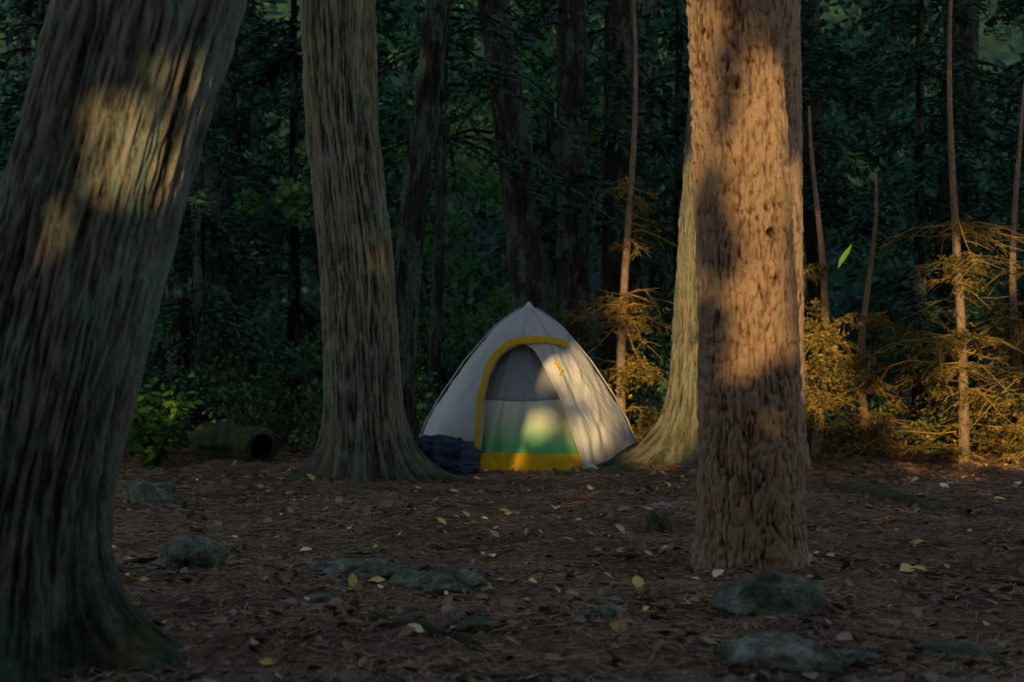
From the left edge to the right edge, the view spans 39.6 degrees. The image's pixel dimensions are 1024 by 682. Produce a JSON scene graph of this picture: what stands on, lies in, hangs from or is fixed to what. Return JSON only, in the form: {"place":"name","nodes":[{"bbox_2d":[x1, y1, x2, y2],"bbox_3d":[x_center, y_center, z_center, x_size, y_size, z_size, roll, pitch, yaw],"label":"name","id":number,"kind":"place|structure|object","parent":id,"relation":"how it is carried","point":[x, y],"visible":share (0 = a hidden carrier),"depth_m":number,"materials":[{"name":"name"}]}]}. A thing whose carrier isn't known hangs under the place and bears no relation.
{"place":"outdoors","nodes":[
{"label":"outdoors","id":0,"kind":"place"},
{"bbox_2d":[0,0,1023,380],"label":"forested hillside","id":1,"kind":"structure","parent":0,"point":[1004,52],"depth_m":43.43,"materials":[{"name":"green plant"}]},
{"bbox_2d":[51,381,1023,681],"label":"forest ground","id":2,"kind":"structure","parent":0,"point":[513,595],"depth_m":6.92,"materials":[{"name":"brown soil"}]},
{"bbox_2d":[0,0,49,178],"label":"spruce tree","id":3,"kind":"object","parent":2,"relation":"on","point":[16,6],"visible":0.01,"depth_m":14.40,"materials":[{"name":"green plant"}]},
{"bbox_2d":[0,0,176,418],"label":"conifer tree","id":4,"kind":"object","parent":2,"relation":"on","point":[26,6],"visible":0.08,"depth_m":13.31,"materials":[{"name":"green plant"}]},
{"bbox_2d":[0,0,246,681],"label":"cedar tree","id":5,"kind":"object","parent":2,"relation":"on","point":[98,174],"visible":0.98,"depth_m":4.31,"materials":[{"name":"brown plant"}]},
{"bbox_2d":[123,480,185,509],"bbox_3d":[-2.355,1.109,9.276,0.436,0.427,0.429,0,0,-21],"label":"rock","id":6,"kind":"object","parent":2,"relation":"on","point":[143,493],"visible":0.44,"depth_m":9.16,"materials":[{"name":"grey stone"}]},
{"bbox_2d":[127,372,204,469],"bbox_3d":[-3.064,0.646,12.019,1.033,0.960,0.771,0,0,0],"label":"leafy shrub","id":7,"kind":"object","parent":2,"relation":"on","point":[152,444],"visible":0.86,"depth_m":11.94,"materials":[{"name":"green plant"}]},
{"bbox_2d":[119,557,241,568],"bbox_3d":[-1.555,1.011,6.399,0.679,0.062,0.202,0,0,0],"label":"fallen branch","id":8,"kind":"object","parent":2,"relation":"on","point":[141,560],"visible":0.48,"depth_m":6.42,"materials":[{"name":"brown wood"}]},
{"bbox_2d":[151,535,228,573],"bbox_3d":[-1.465,1.041,6.449,0.353,0.313,0.346,0,0,0],"label":"rock","id":9,"kind":"object","parent":2,"relation":"on","point":[198,551],"visible":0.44,"depth_m":6.36,"materials":[{"name":"grey stone"}]},
{"bbox_2d":[133,6,318,448],"bbox_3d":[-2.856,-1.662,13.755,2.264,5.607,1.924,0,0,19],"label":"conifer tree","id":10,"kind":"object","parent":2,"relation":"on","point":[198,310],"visible":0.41,"depth_m":13.54,"materials":[{"name":"green plant"}]},
{"bbox_2d":[188,422,279,461],"bbox_3d":[-2.444,0.895,12.420,0.912,0.363,0.366,0,0,44],"label":"fallen log","id":11,"kind":"object","parent":2,"relation":"on","point":[237,442],"visible":0.92,"depth_m":12.26,"materials":[{"name":"wood"}]},
{"bbox_2d":[169,0,310,421],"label":"spruce tree","id":12,"kind":"object","parent":2,"relation":"on","point":[214,275],"visible":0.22,"depth_m":15.84,"materials":[{"name":"green plant"}]},
{"bbox_2d":[189,0,401,429],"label":"conifer tree","id":13,"kind":"object","parent":2,"relation":"on","point":[271,68],"visible":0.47,"depth_m":14.95,"materials":[{"name":"green plant"}]},
{"bbox_2d":[0,0,604,369],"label":"maple foliage","id":14,"kind":"object","parent":2,"relation":"on","point":[504,305],"visible":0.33,"depth_m":16.06,"materials":[{"name":"green plant"}]},
{"bbox_2d":[300,591,333,606],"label":"rock","id":15,"kind":"object","parent":2,"relation":"on","point":[324,595],"visible":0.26,"depth_m":5.72,"materials":[{"name":"grey stone"}]},
{"bbox_2d":[246,0,428,422],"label":"conifer tree","id":16,"kind":"object","parent":2,"relation":"on","point":[391,11],"visible":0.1,"depth_m":16.83,"materials":[{"name":"green plant"}]},
{"bbox_2d":[342,489,373,498],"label":"rock","id":17,"kind":"object","parent":2,"relation":"on","point":[348,492],"visible":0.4,"depth_m":9.58,"materials":[{"name":"grey stone"}]},
{"bbox_2d":[282,0,448,483],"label":"cedar tree","id":18,"kind":"object","parent":2,"relation":"on","point":[365,435],"visible":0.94,"depth_m":10.31,"materials":[{"name":"brown plant"}]},
{"bbox_2d":[299,557,434,582],"bbox_3d":[-0.699,1.113,6.611,0.818,0.221,0.566,0,0,-23],"label":"rock","id":19,"kind":"object","parent":2,"relation":"on","point":[362,569],"visible":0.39,"depth_m":6.51,"materials":[{"name":"grey stone"}]},
{"bbox_2d":[394,0,450,440],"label":"cedar tree","id":20,"kind":"object","parent":2,"relation":"on","point":[427,106],"visible":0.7,"depth_m":11.16,"materials":[{"name":"brown plant"}]},
{"bbox_2d":[416,366,444,436],"bbox_3d":[-0.825,0.646,12.571,0.991,0.844,0.687,0,0,0],"label":"leafy shrub","id":21,"kind":"object","parent":2,"relation":"on","point":[424,405],"visible":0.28,"depth_m":12.60,"materials":[{"name":"green plant"}]},
{"bbox_2d":[347,610,514,660],"bbox_3d":[-0.274,1.031,4.966,0.103,0.072,0.978,0,0,-39],"label":"tree root","id":22,"kind":"object","parent":2,"relation":"on","point":[437,631],"visible":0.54,"depth_m":4.98,"materials":[{"name":"brown wood"}]},
{"bbox_2d":[388,567,491,595],"bbox_3d":[-0.309,1.098,6.156,0.486,0.226,0.387,0,0,0],"label":"rock","id":23,"kind":"object","parent":2,"relation":"on","point":[438,581],"visible":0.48,"depth_m":6.10,"materials":[{"name":"grey stone"}]},
{"bbox_2d":[415,434,480,475],"bbox_3d":[-0.502,0.884,10.979,0.532,0.320,0.474,0,0,0],"label":"sleeping bag","id":24,"kind":"object","parent":2,"relation":"on","point":[454,455],"visible":0.81,"depth_m":10.86,"materials":[{"name":"blue fabric"}]},
{"bbox_2d":[282,0,614,426],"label":"spruce tree","id":25,"kind":"object","parent":2,"relation":"on","point":[443,139],"visible":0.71,"depth_m":13.17,"materials":[{"name":"green plant"}]},
{"bbox_2d":[449,495,464,499],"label":"rock","id":26,"kind":"object","parent":2,"relation":"on","point":[456,497],"visible":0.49,"depth_m":9.38,"materials":[{"name":"grey stone"}]},
{"bbox_2d":[446,615,504,632],"bbox_3d":[-0.137,1.032,5.107,0.226,0.081,0.213,0,0,0],"label":"rock","id":27,"kind":"object","parent":2,"relation":"on","point":[473,623],"visible":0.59,"depth_m":5.04,"materials":[{"name":"grey stone"}]},
{"bbox_2d":[427,473,523,485],"bbox_3d":[-0.317,1.019,10.335,0.814,0.114,0.143,0,0,19],"label":"tree root","id":28,"kind":"object","parent":2,"relation":"on","point":[446,477],"visible":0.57,"depth_m":10.29,"materials":[{"name":"brown wood"}]},
{"bbox_2d":[389,0,621,314],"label":"spruce tree","id":29,"kind":"object","parent":2,"relation":"on","point":[527,280],"visible":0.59,"depth_m":13.86,"materials":[{"name":"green plant"}]},
{"bbox_2d":[0,0,1023,411],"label":"background conifers","id":30,"kind":"object","parent":2,"relation":"on","point":[386,24],"visible":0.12,"depth_m":19.17,"materials":[{"name":"green plant"}]},
{"bbox_2d":[0,0,1023,400],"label":"distant trees","id":31,"kind":"object","parent":2,"relation":"on","point":[274,128],"visible":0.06,"depth_m":26.59,"materials":[{"name":"green plant"}]},
{"bbox_2d":[15,0,1023,412],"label":"distant tree trunks","id":32,"kind":"object","parent":2,"relation":"on","point":[245,124],"visible":0.05,"depth_m":19.97,"materials":[{"name":"brown plant"}]},
{"bbox_2d":[419,302,636,472],"bbox_3d":[0.130,0.365,11.983,1.849,1.385,1.491,0,0,0],"label":"dome tent","id":33,"kind":"object","parent":2,"relation":"on","point":[527,389],"visible":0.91,"depth_m":11.56,"materials":[{"name":"white fabric"}]},
{"bbox_2d":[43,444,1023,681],"bbox_3d":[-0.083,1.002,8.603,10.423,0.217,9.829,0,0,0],"label":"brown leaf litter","id":34,"kind":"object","parent":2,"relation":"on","point":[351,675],"visible":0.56,"depth_m":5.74,"materials":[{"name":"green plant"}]},
{"bbox_2d":[543,604,569,616],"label":"rock","id":35,"kind":"object","parent":2,"relation":"on","point":[552,609],"visible":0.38,"depth_m":5.31,"materials":[{"name":"grey stone"}]},
{"bbox_2d":[458,0,660,360],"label":"spruce tree","id":36,"kind":"object","parent":2,"relation":"on","point":[572,272],"visible":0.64,"depth_m":14.86,"materials":[{"name":"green plant"}]},
{"bbox_2d":[112,463,1021,664],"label":"yellow fallen leaves","id":37,"kind":"object","parent":2,"relation":"on","point":[637,581],"visible":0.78,"depth_m":6.93,"materials":[{"name":"yellow plant"}]},
{"bbox_2d":[117,444,1023,681],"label":"fallen twigs","id":38,"kind":"object","parent":2,"relation":"on","point":[535,678],"depth_m":6.46,"materials":[{"name":"brown wood"}]},
{"bbox_2d":[124,286,1023,457],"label":"undergrowth","id":39,"kind":"object","parent":2,"relation":"on","point":[314,425],"visible":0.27,"depth_m":13.63,"materials":[{"name":"green plant"}]},
{"bbox_2d":[483,0,686,430],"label":"spruce tree","id":40,"kind":"object","parent":2,"relation":"on","point":[617,29],"visible":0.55,"depth_m":15.44,"materials":[{"name":"green plant"}]},
{"bbox_2d":[585,572,600,577],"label":"rock","id":41,"kind":"object","parent":2,"relation":"on","point":[589,573],"visible":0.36,"depth_m":6.58,"materials":[{"name":"grey stone"}]},
{"bbox_2d":[554,462,644,476],"bbox_3d":[0.690,0.983,10.744,0.791,0.113,0.184,0,0,-31],"label":"tree root","id":42,"kind":"object","parent":2,"relation":"on","point":[623,467],"visible":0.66,"depth_m":10.68,"materials":[{"name":"brown wood"}]},
{"bbox_2d":[579,603,632,623],"bbox_3d":[0.359,1.045,5.343,0.225,0.122,0.215,0,0,0],"label":"rock","id":43,"kind":"object","parent":2,"relation":"on","point":[605,609],"visible":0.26,"depth_m":5.32,"materials":[{"name":"grey stone"}]},
{"bbox_2d":[555,0,677,442],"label":"young spruce tree","id":44,"kind":"object","parent":2,"relation":"on","point":[621,302],"visible":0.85,"depth_m":13.67,"materials":[{"name":"plant"}]},
{"bbox_2d":[595,69,698,472],"bbox_3d":[1.756,-3.672,11.302,2.411,9.521,1.666,0,0,0],"label":"cedar tree","id":45,"kind":"object","parent":2,"relation":"on","point":[670,438],"visible":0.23,"depth_m":11.11,"materials":[{"name":"brown plant"}]},
{"bbox_2d":[616,0,689,421],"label":"conifer tree","id":46,"kind":"object","parent":2,"relation":"on","point":[679,50],"visible":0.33,"depth_m":16.15,"materials":[{"name":"green plant"}]},
{"bbox_2d":[646,509,672,534],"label":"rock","id":47,"kind":"object","parent":2,"relation":"on","point":[656,523],"visible":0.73,"depth_m":7.85,"materials":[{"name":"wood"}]},
{"bbox_2d":[685,0,810,572],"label":"pine tree","id":48,"kind":"object","parent":2,"relation":"on","point":[751,499],"visible":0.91,"depth_m":6.60,"materials":[{"name":"brown plant"}]},
{"bbox_2d":[710,569,830,623],"bbox_3d":[1.002,1.044,5.514,0.466,0.297,0.486,0,0,0],"label":"rock","id":49,"kind":"object","parent":2,"relation":"on","point":[760,593],"visible":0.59,"depth_m":5.41,"materials":[{"name":"grey stone"}]},
{"bbox_2d":[710,631,876,681],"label":"rock","id":50,"kind":"object","parent":2,"relation":"on","point":[784,651],"visible":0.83,"depth_m":4.45,"materials":[{"name":"grey stone"}]},
{"bbox_2d":[779,0,811,467],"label":"pine tree","id":51,"kind":"object","parent":2,"relation":"on","point":[790,28],"visible":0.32,"depth_m":11.86,"materials":[{"name":"brown plant"}]},
{"bbox_2d":[605,297,1023,454],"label":"autumn shrub","id":52,"kind":"object","parent":2,"relation":"on","point":[836,377],"visible":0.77,"depth_m":12.75,"materials":[{"name":"orange plant"}]},
{"bbox_2d":[803,106,891,458],"bbox_3d":[2.749,-0.515,12.796,1.266,3.207,0.936,0,0,0],"label":"young spruce tree","id":53,"kind":"object","parent":2,"relation":"on","point":[823,401],"visible":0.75,"depth_m":12.76,"materials":[{"name":"green plant"}]},
{"bbox_2d":[803,0,907,434],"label":"spruce tree","id":54,"kind":"object","parent":2,"relation":"on","point":[812,255],"visible":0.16,"depth_m":15.38,"materials":[{"name":"green plant"}]},
{"bbox_2d":[800,0,913,440],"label":"conifer tree","id":55,"kind":"object","parent":2,"relation":"on","point":[829,66],"visible":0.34,"depth_m":14.00,"materials":[{"name":"green plant"}]},
{"bbox_2d":[832,650,885,665],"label":"rock","id":56,"kind":"object","parent":2,"relation":"on","point":[864,655],"visible":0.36,"depth_m":4.68,"materials":[{"name":"grey stone"}]},
{"bbox_2d":[805,176,951,459],"bbox_3d":[3.253,-0.143,12.997,1.433,2.730,1.451,0,0,0],"label":"young spruce tree","id":57,"kind":"object","parent":2,"relation":"on","point":[862,425],"visible":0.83,"depth_m":12.90,"materials":[{"name":"green plant"}]},
{"bbox_2d":[840,483,971,516],"bbox_3d":[2.523,1.043,9.275,0.138,0.157,1.582,0,0,-13],"label":"tree root","id":58,"kind":"object","parent":2,"relation":"on","point":[884,492],"visible":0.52,"depth_m":9.22,"materials":[{"name":"brown wood"}]},
{"bbox_2d":[804,0,1023,449],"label":"conifer tree","id":59,"kind":"object","parent":2,"relation":"on","point":[916,295],"visible":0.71,"depth_m":13.56,"materials":[{"name":"green plant"}]},
{"bbox_2d":[834,0,1023,464],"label":"young spruce tree","id":60,"kind":"object","parent":2,"relation":"on","point":[960,367],"visible":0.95,"depth_m":12.32,"materials":[{"name":"plant"}]},
{"bbox_2d":[839,0,1023,439],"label":"spruce tree","id":61,"kind":"object","parent":2,"relation":"on","point":[972,14],"visible":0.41,"depth_m":14.35,"materials":[{"name":"green plant"}]},
{"bbox_2d":[884,83,1023,463],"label":"young spruce tree","id":62,"kind":"object","parent":2,"relation":"on","point":[1013,320],"visible":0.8,"depth_m":12.57,"materials":[{"name":"plant"}]},
{"bbox_2d":[921,638,1004,663],"bbox_3d":[1.530,1.088,4.842,0.290,0.124,0.254,0,0,0],"label":"rock","id":63,"kind":"object","parent":2,"relation":"on","point":[955,647],"visible":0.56,"depth_m":4.80,"materials":[{"name":"grey stone"}]},
{"bbox_2d":[906,0,1023,413],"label":"conifer tree","id":64,"kind":"object","parent":2,"relation":"on","point":[1009,71],"visible":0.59,"depth_m":13.56,"materials":[{"name":"green plant"}]},
{"bbox_2d":[944,257,1023,467],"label":"young spruce tree","id":65,"kind":"object","parent":2,"relation":"on","point":[1013,455],"visible":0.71,"depth_m":12.25,"materials":[{"name":"green plant"}]},
{"bbox_2d":[838,244,851,267],"bbox_3d":[2.104,-0.537,8.985,0.088,0.153,0.032,0,0,6],"label":"falling leaf","id":66,"kind":"object","parent":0,"point":[844,256],"visible":1,"depth_m":8.99,"materials":[{"name":"green plant"}]}
]}

